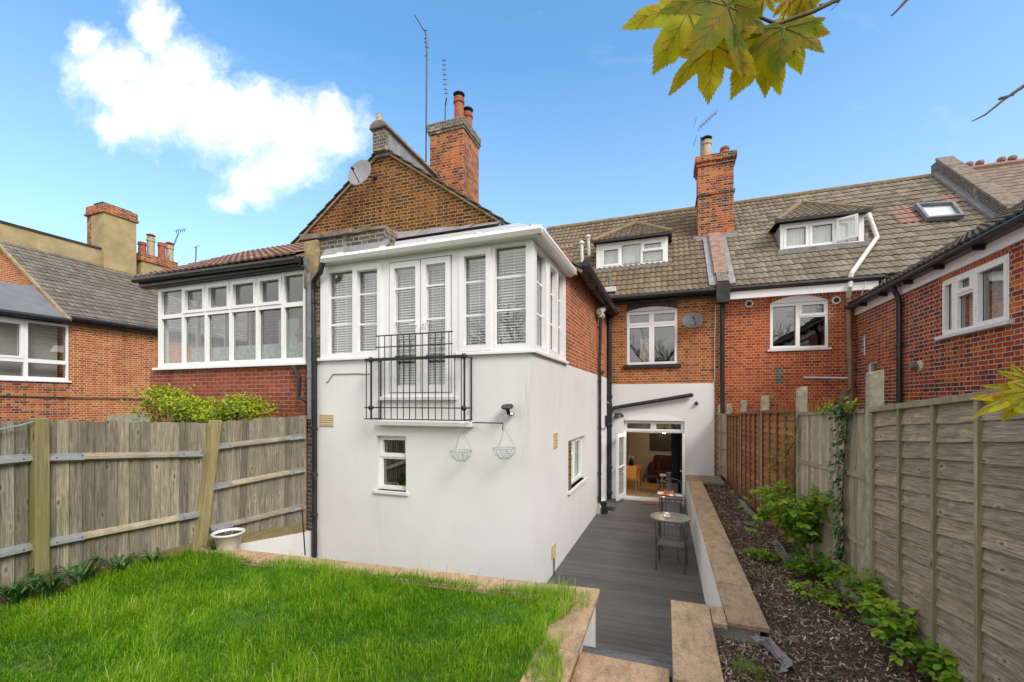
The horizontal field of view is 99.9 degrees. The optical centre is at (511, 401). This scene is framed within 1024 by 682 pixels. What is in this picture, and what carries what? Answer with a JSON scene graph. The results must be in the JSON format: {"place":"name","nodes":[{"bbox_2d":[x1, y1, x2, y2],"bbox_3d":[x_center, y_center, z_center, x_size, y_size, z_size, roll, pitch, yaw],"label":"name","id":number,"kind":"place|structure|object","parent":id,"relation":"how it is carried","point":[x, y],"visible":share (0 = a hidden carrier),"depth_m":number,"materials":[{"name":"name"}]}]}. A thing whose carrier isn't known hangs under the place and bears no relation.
{"place":"outdoors","nodes":[
{"label":"outdoors","id":0,"kind":"place"},
{"bbox_2d":[0,201,246,421],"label":"terraced house","id":1,"kind":"structure","parent":0,"point":[78,331],"depth_m":15.03,"materials":[{"name":"brick"}]},
{"bbox_2d":[0,316,71,382],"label":"bay window","id":2,"kind":"structure","parent":1,"relation":"in","point":[23,323],"depth_m":12.88,"materials":[{"name":"white plastic"}]},
{"bbox_2d":[167,228,185,259],"bbox_3d":[-16.171,-7.623,20.732,0.068,1.779,0.816,0,0,20],"label":"tv aerial","id":3,"kind":"object","parent":1,"relation":"attached to","point":[176,239],"visible":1,"depth_m":20.72,"materials":[{"name":"metal"}]},
{"bbox_2d":[193,245,199,261],"bbox_3d":[-15.843,-7.344,21.595,0.267,1.080,0.078,0,0,-25],"label":"tv aerial","id":4,"kind":"object","parent":1,"relation":"attached to","point":[195,252],"visible":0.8,"depth_m":21.57,"materials":[{"name":"metal"}]},
{"bbox_2d":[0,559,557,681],"bbox_3d":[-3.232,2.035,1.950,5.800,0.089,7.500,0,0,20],"label":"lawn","id":5,"kind":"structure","parent":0,"point":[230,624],"depth_m":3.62,"materials":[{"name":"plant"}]},
{"bbox_2d":[0,568,61,608],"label":"strap leaf plant","id":6,"kind":"object","parent":5,"relation":"on","point":[14,594],"visible":0.75,"depth_m":4.26,"materials":[{"name":"green plant"}]},
{"bbox_2d":[2,565,88,601],"bbox_3d":[-4.728,1.893,4.400,0.524,0.294,0.676,0,0,-21],"label":"strap leaf plant","id":7,"kind":"object","parent":5,"relation":"on","point":[44,588],"visible":0.84,"depth_m":4.34,"materials":[{"name":"green plant"}]},
{"bbox_2d":[47,556,116,586],"bbox_3d":[-4.764,1.904,4.812,0.583,0.273,0.522,0,0,-34],"label":"strap leaf plant","id":8,"kind":"object","parent":5,"relation":"on","point":[80,576],"visible":0.74,"depth_m":4.76,"materials":[{"name":"green plant"}]},
{"bbox_2d":[85,549,150,573],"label":"strap leaf plant","id":9,"kind":"object","parent":5,"relation":"on","point":[121,562],"visible":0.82,"depth_m":5.03,"materials":[{"name":"green plant"}]},
{"bbox_2d":[131,547,164,563],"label":"strap leaf plant","id":10,"kind":"object","parent":5,"relation":"on","point":[156,557],"visible":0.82,"depth_m":5.30,"materials":[{"name":"green plant"}]},
{"bbox_2d":[0,415,305,603],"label":"garden fence","id":11,"kind":"object","parent":5,"relation":"on","point":[73,493],"visible":0.92,"depth_m":5.28,"materials":[{"name":"wood"}]},
{"bbox_2d":[201,541,216,549],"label":"strap leaf plant","id":12,"kind":"object","parent":5,"relation":"on","point":[213,545],"visible":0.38,"depth_m":5.82,"materials":[{"name":"green plant"}]},
{"bbox_2d":[210,528,245,550],"bbox_3d":[-3.899,1.908,5.912,0.403,0.244,0.403,0,0,20],"label":"plant pot","id":13,"kind":"object","parent":5,"relation":"on","point":[231,538],"visible":0.96,"depth_m":5.83,"materials":[{"name":"white plastic"}]},
{"bbox_2d":[279,318,302,343],"bbox_3d":[-4.777,-1.240,9.669,0.600,1.160,0.600,0,0,20],"label":"fridge","id":14,"kind":"object","parent":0,"point":[294,324],"visible":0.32,"depth_m":9.35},
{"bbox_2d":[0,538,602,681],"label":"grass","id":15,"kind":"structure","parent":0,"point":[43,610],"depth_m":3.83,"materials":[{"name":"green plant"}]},
{"bbox_2d":[0,0,1023,265],"label":"sky","id":16,"kind":"structure","parent":0,"point":[233,124],"materials":[{"name":"blue"}]},
{"bbox_2d":[571,645,671,681],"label":"garden steps","id":17,"kind":"structure","parent":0,"point":[594,664],"depth_m":3.45,"materials":[{"name":"grey stone"}]},
{"bbox_2d":[548,498,705,681],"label":"deck path","id":18,"kind":"structure","parent":0,"point":[611,553],"depth_m":7.14,"materials":[{"name":"grey wood"}]},
{"bbox_2d":[596,496,599,513],"bbox_3d":[2.225,2.690,11.184,0.090,0.426,0.151,0,0,-7],"label":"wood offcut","id":19,"kind":"object","parent":18,"relation":"on","point":[598,510],"visible":0.79,"depth_m":11.15,"materials":[{"name":"beige wood"}]},
{"bbox_2d":[601,501,606,513],"bbox_3d":[2.379,2.745,11.140,0.170,0.310,0.170,0,0,20],"label":"drain gully","id":20,"kind":"object","parent":18,"relation":"on","point":[603,506],"visible":1,"depth_m":11.08,"materials":[{"name":"black plastic"}]},
{"bbox_2d":[642,501,663,504],"bbox_3d":[4.017,2.884,12.247,0.570,0.024,0.330,0,0,20],"label":"doormat","id":21,"kind":"object","parent":18,"relation":"on","point":[651,502],"visible":1,"depth_m":12.25,"materials":[{"name":"brown fabric"}]},
{"bbox_2d":[655,492,684,525],"bbox_3d":[3.665,2.532,9.968,0.660,0.742,0.660,0,0,20],"label":"bistro table","id":22,"kind":"object","parent":18,"relation":"on","point":[664,496],"visible":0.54,"depth_m":9.80,"materials":[{"name":"metal"}]},
{"bbox_2d":[664,490,673,494],"bbox_3d":[3.602,2.089,9.873,0.236,0.098,0.162,0,0,20],"label":"fruit","id":23,"kind":"object","parent":22,"relation":"on","point":[669,492],"visible":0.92,"depth_m":9.85,"materials":[{"name":"orange food"}]},
{"bbox_2d":[650,512,690,561],"bbox_3d":[2.979,2.532,8.089,0.720,0.742,0.720,0,0,20],"label":"bistro table","id":24,"kind":"object","parent":18,"relation":"on","point":[678,517],"visible":0.74,"depth_m":8.04,"materials":[{"name":"metal"}]},
{"bbox_2d":[654,520,687,574],"bbox_3d":[2.788,2.463,7.515,0.518,0.876,0.559,0,0,26],"label":"bistro chair","id":25,"kind":"object","parent":18,"relation":"on","point":[676,540],"visible":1,"depth_m":7.35,"materials":[{"name":"metal"}]},
{"bbox_2d":[661,478,682,513],"bbox_3d":[3.988,2.429,10.750,0.518,0.945,0.558,0,0,22],"label":"bistro chair","id":26,"kind":"object","parent":18,"relation":"on","point":[668,486],"visible":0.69,"depth_m":10.93,"materials":[{"name":"metal"}]},
{"bbox_2d":[659,498,686,547],"bbox_3d":[3.255,2.463,8.729,0.518,0.876,0.559,0,0,18],"label":"bistro chair","id":27,"kind":"object","parent":18,"relation":"on","point":[661,523],"visible":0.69,"depth_m":8.94,"materials":[{"name":"metal"}]},
{"bbox_2d":[666,472,670,482],"bbox_3d":[4.989,2.540,13.615,0.220,0.620,0.220,0,0,20],"label":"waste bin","id":28,"kind":"object","parent":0,"point":[668,474],"visible":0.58,"depth_m":13.53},
{"bbox_2d":[760,632,767,636],"bbox_3d":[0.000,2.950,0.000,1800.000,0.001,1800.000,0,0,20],"label":"ground","id":29,"kind":"structure","parent":0,"point":[763,634],"depth_m":5.45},
{"bbox_2d":[114,383,284,422],"bbox_3d":[-5.470,1.273,7.650,2.840,3.255,1.573,0,0,20],"label":"garden bush","id":30,"kind":"object","parent":29,"relation":"on","point":[196,404],"visible":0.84,"depth_m":7.51,"materials":[{"name":"green plant"}]},
{"bbox_2d":[131,242,311,529],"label":"terraced house","id":31,"kind":"structure","parent":29,"relation":"on","point":[258,281],"depth_m":8.28,"materials":[{"name":"brick"}]},
{"bbox_2d":[166,292,252,362],"bbox_3d":[-6.967,-1.525,9.989,0.060,1.650,2.070,0,0,20],"label":"sunroom window","id":32,"kind":"structure","parent":31,"relation":"in","point":[197,299],"depth_m":9.67,"materials":[{"name":"white plastic"}]},
{"bbox_2d":[152,270,306,370],"bbox_3d":[-5.516,-1.500,8.298,4.090,1.700,0.150,0,0,20],"label":"sunroom window","id":33,"kind":"structure","parent":31,"relation":"in","point":[258,305],"depth_m":8.25,"materials":[{"name":"white plastic"}]},
{"bbox_2d":[295,329,302,341],"bbox_3d":[-4.192,-1.217,8.505,0.176,0.440,0.167,0,0,20],"label":"yellow lamp","id":34,"kind":"object","parent":31,"relation":"on","point":[299,334],"visible":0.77,"depth_m":8.46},
{"bbox_2d":[239,530,310,556],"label":"garden wall","id":35,"kind":"structure","parent":29,"relation":"on","point":[293,544],"depth_m":7.00,"materials":[{"name":"white paint"}]},
{"bbox_2d":[301,505,305,554],"bbox_3d":[-3.314,2.043,6.840,0.149,0.770,0.030,0,0,42],"label":"garden cane","id":36,"kind":"object","parent":29,"relation":"on","point":[303,529],"visible":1,"depth_m":6.84,"materials":[{"name":"brown wood"}]},
{"bbox_2d":[190,546,599,681],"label":"garden wall","id":37,"kind":"structure","parent":29,"relation":"on","point":[581,626],"depth_m":4.53,"materials":[{"name":"stone"}]},
{"bbox_2d":[247,90,737,582],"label":"terraced house","id":38,"kind":"structure","parent":29,"relation":"on","point":[572,339],"depth_m":7.49,"materials":[{"name":"white paint"}]},
{"bbox_2d":[348,159,377,184],"bbox_3d":[-3.279,-5.064,9.539,0.629,0.602,0.461,0,0,-27],"label":"satellite dish","id":39,"kind":"object","parent":38,"relation":"attached to","point":[359,172],"visible":1,"depth_m":9.54,"materials":[{"name":"grey metal"}]},
{"bbox_2d":[373,436,408,495],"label":"window","id":40,"kind":"structure","parent":38,"relation":"in","point":[384,455],"depth_m":7.13,"materials":[{"name":"white plastic"}]},
{"bbox_2d":[390,260,420,391],"bbox_3d":[-1.703,-1.201,6.974,0.567,2.098,0.261,0,0,20],"label":"french door","id":41,"kind":"structure","parent":38,"relation":"in","point":[413,266],"depth_m":6.99,"materials":[{"name":"white plastic"}]},
{"bbox_2d":[414,15,428,161],"bbox_3d":[-2.416,-8.367,11.532,0.146,3.607,0.542,0,0,20],"label":"tv aerial","id":42,"kind":"object","parent":38,"relation":"attached to","point":[426,47],"visible":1,"depth_m":11.73,"materials":[{"name":"metal"}]},
{"bbox_2d":[317,239,534,399],"bbox_3d":[-1.503,-1.191,6.929,3.970,2.338,0.250,0,0,20],"label":"bay window","id":43,"kind":"structure","parent":38,"relation":"in","point":[489,253],"depth_m":6.72,"materials":[{"name":"white glass"}]},
{"bbox_2d":[364,331,502,430],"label":"juliet balcony","id":44,"kind":"structure","parent":38,"relation":"attached to","point":[463,356],"depth_m":6.55,"materials":[{"name":"black metal"}]},
{"bbox_2d":[421,256,451,391],"bbox_3d":[-1.174,-1.201,6.785,0.519,2.098,0.261,0,0,20],"label":"french door","id":45,"kind":"structure","parent":38,"relation":"in","point":[445,262],"depth_m":6.79,"materials":[{"name":"white plastic"}]},
{"bbox_2d":[442,59,447,119],"bbox_3d":[-1.812,-8.438,11.678,0.155,1.556,0.296,0,0,-4],"label":"tv aerial","id":46,"kind":"object","parent":38,"relation":"attached to","point":[445,79],"visible":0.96,"depth_m":11.56,"materials":[{"name":"metal"}]},
{"bbox_2d":[449,429,471,461],"bbox_3d":[-0.760,0.616,6.382,0.339,0.546,0.334,0,0,20],"label":"hanging basket","id":47,"kind":"object","parent":38,"relation":"hanging from","point":[459,451],"visible":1,"depth_m":6.39,"materials":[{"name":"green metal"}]},
{"bbox_2d":[493,425,515,458],"bbox_3d":[-0.110,0.577,6.150,0.339,0.498,0.334,0,0,20],"label":"hanging basket","id":48,"kind":"object","parent":38,"relation":"hanging from","point":[499,457],"visible":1,"depth_m":6.13,"materials":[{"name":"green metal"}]},
{"bbox_2d":[501,404,513,416],"bbox_3d":[-0.061,0.130,6.235,0.184,0.199,0.224,0,0,20],"label":"solar light","id":49,"kind":"object","parent":38,"relation":"attached to","point":[507,407],"visible":1,"depth_m":6.21,"materials":[{"name":"black plastic"}]},
{"bbox_2d":[523,242,568,363],"bbox_3d":[0.585,-1.532,7.153,0.245,1.655,2.054,0,0,21],"label":"bay window","id":50,"kind":"structure","parent":38,"relation":"in","point":[552,283],"depth_m":7.28,"materials":[{"name":"white glass"}]},
{"bbox_2d":[568,437,587,494],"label":"window","id":51,"kind":"structure","parent":38,"relation":"in","point":[575,443],"depth_m":9.27,"materials":[{"name":"white plastic"}]},
{"bbox_2d":[601,428,602,499],"bbox_3d":[2.465,1.800,12.164,0.065,2.100,0.986,0,0,21],"label":"side door","id":52,"kind":"structure","parent":38,"relation":"in","point":[602,428],"depth_m":12.54,"materials":[{"name":"white plastic"}]},
{"bbox_2d":[614,413,623,418],"bbox_3d":[3.177,0.423,12.779,0.314,0.178,0.128,0,0,-11],"label":"wall lamp","id":53,"kind":"object","parent":38,"relation":"attached to","point":[616,415],"visible":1,"depth_m":12.74,"materials":[{"name":"black plastic"}]},
{"bbox_2d":[615,433,625,500],"bbox_3d":[3.190,1.873,12.559,0.182,1.895,0.777,0,0,32],"label":"patio door","id":54,"kind":"structure","parent":38,"relation":"in","point":[618,496],"depth_m":12.25,"materials":[{"name":"white plastic"}]},
{"bbox_2d":[626,466,637,493],"bbox_3d":[3.711,2.415,13.487,0.419,0.871,0.439,0,0,20],"label":"dining chair","id":55,"kind":"object","parent":38,"relation":"on","point":[631,472],"visible":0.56,"depth_m":13.26,"materials":[{"name":"orange wood"}]},
{"bbox_2d":[596,236,667,268],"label":"dormer window","id":56,"kind":"structure","parent":38,"relation":"in","point":[616,254],"depth_m":13.86,"materials":[{"name":"white plastic"}]},
{"bbox_2d":[626,464,641,491],"bbox_3d":[3.947,2.485,14.147,0.600,0.730,0.900,0,0,20],"label":"dining table","id":57,"kind":"object","parent":38,"relation":"on","point":[639,467],"visible":0.45,"depth_m":13.66,"materials":[{"name":"orange wood"}]},
{"bbox_2d":[628,455,633,465],"bbox_3d":[3.875,1.937,14.021,0.154,0.365,0.240,0,0,-37],"label":"flower vase","id":58,"kind":"object","parent":57,"relation":"on","point":[631,462],"visible":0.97,"depth_m":13.96,"materials":[{"name":"black ceramic"}]},
{"bbox_2d":[644,463,658,491],"bbox_3d":[4.498,2.415,13.844,0.439,0.871,0.419,0,0,22],"label":"dining chair","id":59,"kind":"object","parent":38,"relation":"on","point":[650,476],"visible":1,"depth_m":13.74,"materials":[{"name":"brown wood"}]},
{"bbox_2d":[623,309,680,368],"bbox_3d":[4.085,-1.824,12.579,1.594,1.684,0.160,0,0,20],"label":"window","id":60,"kind":"structure","parent":38,"relation":"in","point":[651,324],"depth_m":12.57,"materials":[{"name":"white plastic"}]},
{"bbox_2d":[648,455,670,481],"bbox_3d":[5.751,2.375,15.185,1.780,0.850,0.970,0,0,20],"label":"sofa","id":61,"kind":"object","parent":38,"relation":"on","point":[664,461],"visible":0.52,"depth_m":15.41,"materials":[{"name":"red fabric"}]},
{"bbox_2d":[650,434,670,450],"bbox_3d":[5.534,1.497,15.820,0.870,0.620,0.060,0,0,20],"label":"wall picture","id":62,"kind":"object","parent":38,"relation":"attached to","point":[660,442],"depth_m":15.81},
{"bbox_2d":[660,474,665,484],"bbox_3d":[5.129,2.645,14.335,0.380,0.410,0.350,0,0,20],"label":"side table","id":63,"kind":"object","parent":38,"relation":"on","point":[662,476],"visible":0.43,"depth_m":14.25,"materials":[{"name":"beige wood"}]},
{"bbox_2d":[671,424,681,493],"bbox_3d":[4.928,1.560,12.703,0.418,2.520,0.069,0,0,20],"label":"door curtain","id":64,"kind":"object","parent":38,"relation":"hanging from","point":[676,454],"depth_m":12.73,"materials":[{"name":"black fabric"}]},
{"bbox_2d":[680,434,686,505],"bbox_3d":[4.762,1.873,11.960,0.184,1.894,0.831,0,0,20],"label":"patio door","id":65,"kind":"structure","parent":38,"relation":"in","point":[683,471],"depth_m":11.57,"materials":[{"name":"white plastic"}]},
{"bbox_2d":[682,313,702,327],"bbox_3d":[5.038,-2.247,11.900,0.549,0.470,0.468,0,0,-31],"label":"satellite dish","id":66,"kind":"object","parent":38,"relation":"attached to","point":[691,320],"visible":1,"depth_m":11.88,"materials":[{"name":"grey metal"}]},
{"bbox_2d":[693,108,717,155],"bbox_3d":[6.340,-8.679,14.088,0.740,1.709,0.063,0,0,20],"label":"tv aerial","id":67,"kind":"object","parent":38,"relation":"attached to","point":[701,128],"visible":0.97,"depth_m":14.12,"materials":[{"name":"metal"}]},
{"bbox_2d":[671,600,727,681],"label":"garden wall","id":68,"kind":"structure","parent":29,"relation":"on","point":[695,656],"depth_m":3.58,"materials":[{"name":"stone"}]},
{"bbox_2d":[686,474,769,644],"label":"garden wall","id":69,"kind":"structure","parent":29,"relation":"on","point":[726,585],"depth_m":5.34,"materials":[{"name":"stone"}]},
{"bbox_2d":[621,0,1023,421],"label":"sycamore tree","id":70,"kind":"object","parent":29,"relation":"on","point":[709,40],"visible":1,"depth_m":1.23,"materials":[{"name":"green plant"}]},
{"bbox_2d":[725,173,988,480],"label":"terraced house","id":71,"kind":"structure","parent":29,"relation":"on","point":[807,265],"depth_m":11.67,"materials":[{"name":"red brick"}]},
{"bbox_2d":[767,300,831,351],"bbox_3d":[7.550,-1.985,11.342,1.440,1.286,0.140,0,0,20],"label":"window","id":72,"kind":"structure","parent":71,"relation":"in","point":[798,305],"depth_m":11.32,"materials":[{"name":"white plastic"}]},
{"bbox_2d":[780,214,863,249],"bbox_3d":[8.649,-4.690,12.076,1.970,0.780,0.194,0,0,20],"label":"dormer window","id":73,"kind":"structure","parent":71,"relation":"in","point":[817,232],"depth_m":12.09,"materials":[{"name":"white plastic"}]},
{"bbox_2d":[845,155,1023,408],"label":"terraced house","id":74,"kind":"structure","parent":29,"relation":"on","point":[947,320],"depth_m":7.62,"materials":[{"name":"brick"}]},
{"bbox_2d":[869,361,876,372],"bbox_3d":[8.476,-0.712,10.029,0.060,0.466,0.530,0,0,20],"label":"flue pipe","id":75,"kind":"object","parent":74,"relation":"in","point":[873,362],"depth_m":10.23,"materials":[{"name":"white plastic"}]},
{"bbox_2d":[934,253,1012,340],"bbox_3d":[7.288,-1.587,6.748,0.248,1.016,1.714,0,0,20],"label":"window","id":76,"kind":"structure","parent":74,"relation":"in","point":[954,291],"depth_m":6.66,"materials":[{"name":"white plastic"}]},
{"bbox_2d":[704,481,938,681],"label":"planting bed","id":77,"kind":"object","parent":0,"point":[847,651],"visible":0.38,"depth_m":3.82,"materials":[{"name":"brown wood"}]},
{"bbox_2d":[700,475,724,485],"bbox_3d":[5.102,2.075,10.973,0.490,0.210,1.000,0,0,20],"label":"slab","id":78,"kind":"object","parent":77,"relation":"on","point":[712,480],"visible":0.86,"depth_m":10.75,"materials":[{"name":"stone"}]},
{"bbox_2d":[730,490,754,515],"bbox_3d":[4.729,2.062,8.857,0.124,0.085,2.361,0,0,17],"label":"weed membrane","id":79,"kind":"object","parent":77,"relation":"on","point":[743,503],"visible":0.84,"depth_m":8.54,"materials":[{"name":"grey fabric"}]},
{"bbox_2d":[728,654,773,681],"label":"garden weed","id":80,"kind":"object","parent":77,"relation":"on","point":[751,668],"visible":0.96,"depth_m":3.38,"materials":[{"name":"green plant"}]},
{"bbox_2d":[739,547,785,561],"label":"bramble plant","id":81,"kind":"object","parent":77,"relation":"on","point":[764,555],"visible":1,"depth_m":5.67,"materials":[{"name":"green plant"}]},
{"bbox_2d":[750,632,796,673],"bbox_3d":[2.204,2.093,3.602,0.205,0.096,0.546,0,0,5],"label":"weed membrane","id":82,"kind":"object","parent":77,"relation":"on","point":[776,651],"visible":1,"depth_m":3.60,"materials":[{"name":"grey fabric"}]},
{"bbox_2d":[773,538,794,563],"bbox_3d":[3.754,2.067,5.929,0.206,0.096,0.970,0,0,20],"label":"weed membrane","id":83,"kind":"object","parent":77,"relation":"on","point":[785,557],"visible":0.67,"depth_m":5.98,"materials":[{"name":"grey fabric"}]},
{"bbox_2d":[736,479,836,567],"bbox_3d":[3.596,1.536,5.577,1.250,1.141,1.105,0,0,44],"label":"bramble plant","id":84,"kind":"object","parent":77,"relation":"on","point":[801,521],"visible":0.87,"depth_m":5.39,"materials":[{"name":"green plant"}]},
{"bbox_2d":[782,550,836,581],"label":"bramble plant","id":85,"kind":"object","parent":77,"relation":"on","point":[821,567],"visible":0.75,"depth_m":5.10,"materials":[{"name":"green plant"}]},
{"bbox_2d":[787,580,856,619],"bbox_3d":[3.186,2.002,4.429,0.531,0.222,0.587,0,0,20],"label":"bramble plant","id":86,"kind":"object","parent":77,"relation":"on","point":[830,598],"visible":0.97,"depth_m":4.44,"materials":[{"name":"green plant"}]},
{"bbox_2d":[826,562,839,575],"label":"bramble plant","id":87,"kind":"object","parent":77,"relation":"on","point":[831,563],"visible":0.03,"depth_m":4.89,"materials":[{"name":"green plant"}]},
{"bbox_2d":[823,558,890,617],"bbox_3d":[3.430,1.818,4.149,0.672,0.566,0.632,0,0,-10],"label":"bramble plant","id":88,"kind":"object","parent":77,"relation":"on","point":[869,588],"visible":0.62,"depth_m":4.17,"materials":[{"name":"green plant"}]},
{"bbox_2d":[717,370,1023,681],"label":"garden fence","id":89,"kind":"object","parent":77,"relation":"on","point":[934,509],"visible":0.76,"depth_m":3.40,"materials":[{"name":"wood"}]},
{"bbox_2d":[767,448,784,525],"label":"climbing vine","id":90,"kind":"object","parent":89,"relation":"attached to","point":[770,464],"visible":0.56,"depth_m":6.37,"materials":[{"name":"green plant"}]},
{"bbox_2d":[777,410,797,505],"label":"climbing vine","id":91,"kind":"object","parent":89,"relation":"attached to","point":[788,453],"visible":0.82,"depth_m":6.10,"materials":[{"name":"green plant"}]},
{"bbox_2d":[816,396,848,583],"bbox_3d":[3.493,0.961,4.708,0.262,2.041,0.330,0,0,20],"label":"ivy","id":92,"kind":"object","parent":89,"relation":"attached to","point":[840,551],"visible":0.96,"depth_m":4.67,"materials":[{"name":"green plant"}]},
{"bbox_2d":[816,396,862,417],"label":"ivy","id":93,"kind":"object","parent":89,"relation":"attached to","point":[829,407],"visible":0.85,"depth_m":4.76,"materials":[{"name":"green plant"}]},
{"bbox_2d":[852,592,924,645],"bbox_3d":[3.280,1.883,3.639,0.596,0.432,0.612,0,0,20],"label":"bramble plant","id":94,"kind":"object","parent":77,"relation":"on","point":[890,626],"visible":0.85,"depth_m":3.55,"materials":[{"name":"green plant"}]},
{"bbox_2d":[889,636,962,681],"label":"bramble plant","id":95,"kind":"object","parent":77,"relation":"on","point":[945,659],"visible":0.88,"depth_m":3.19,"materials":[{"name":"green plant"}]}
]}

